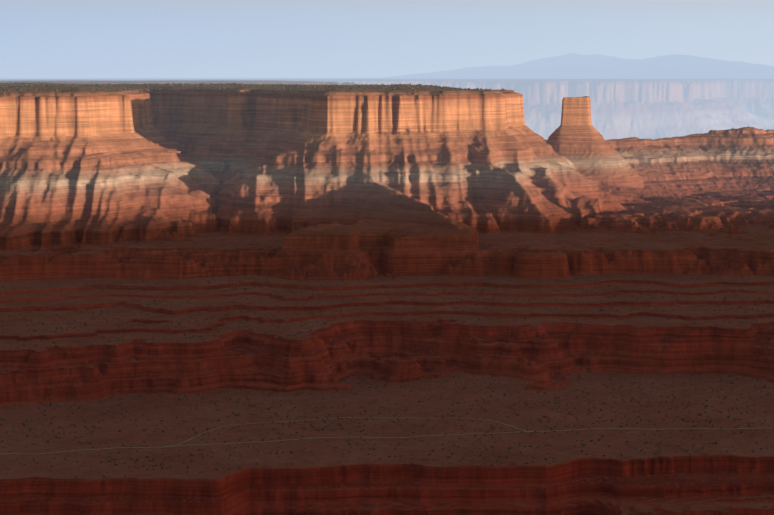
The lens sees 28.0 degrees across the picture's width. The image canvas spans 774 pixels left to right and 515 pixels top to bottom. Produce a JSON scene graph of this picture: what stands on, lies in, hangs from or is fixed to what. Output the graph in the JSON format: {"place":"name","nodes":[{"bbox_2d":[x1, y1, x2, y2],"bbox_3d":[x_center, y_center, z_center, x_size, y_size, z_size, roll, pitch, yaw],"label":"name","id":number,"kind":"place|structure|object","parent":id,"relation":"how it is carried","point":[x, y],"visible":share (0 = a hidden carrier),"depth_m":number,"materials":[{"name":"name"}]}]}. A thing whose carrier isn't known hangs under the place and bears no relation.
{"place":"outdoors","nodes":[
{"label":"outdoors","id":0,"kind":"place"},
{"bbox_2d":[164,417,526,446],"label":"dirt trail","id":1,"kind":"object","parent":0,"point":[326,418],"depth_m":2120.58,"materials":[{"name":"brown soil"}]},
{"bbox_2d":[0,428,772,453],"bbox_3d":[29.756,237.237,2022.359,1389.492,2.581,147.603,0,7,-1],"label":"dirt road","id":2,"kind":"structure","parent":0,"point":[364,437],"depth_m":2033.03,"materials":[{"name":"brown soil"}]},
{"bbox_2d":[0,77,773,514],"bbox_3d":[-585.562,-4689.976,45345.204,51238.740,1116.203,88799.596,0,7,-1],"label":"canyon terrain","id":3,"kind":"structure","parent":0,"point":[592,183],"depth_m":2690.23,"materials":[{"name":"red stone"}]},
{"bbox_2d":[0,82,504,93],"bbox_3d":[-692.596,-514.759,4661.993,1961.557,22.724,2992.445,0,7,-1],"label":"mesa top juniper trees","id":4,"kind":"object","parent":3,"relation":"on","point":[256,85],"visible":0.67,"depth_m":4113.21,"materials":[{"name":"green plant"}]},
{"bbox_2d":[0,228,773,477],"bbox_3d":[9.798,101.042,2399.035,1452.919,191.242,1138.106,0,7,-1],"label":"desert shrubs","id":5,"kind":"object","parent":3,"relation":"on","point":[55,436],"visible":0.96,"depth_m":2276.03,"materials":[{"name":"green plant"}]},
{"bbox_2d":[0,0,773,77],"label":"sky","id":6,"kind":"structure","parent":0,"point":[39,38],"materials":[{"name":"blue"}]},
{"bbox_2d":[384,53,773,78],"bbox_3d":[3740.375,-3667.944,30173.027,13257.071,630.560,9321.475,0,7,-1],"label":"distant mountain","id":7,"kind":"structure","parent":0,"point":[577,66],"depth_m":28801.71,"materials":[{"name":"blue stone"}]}
]}

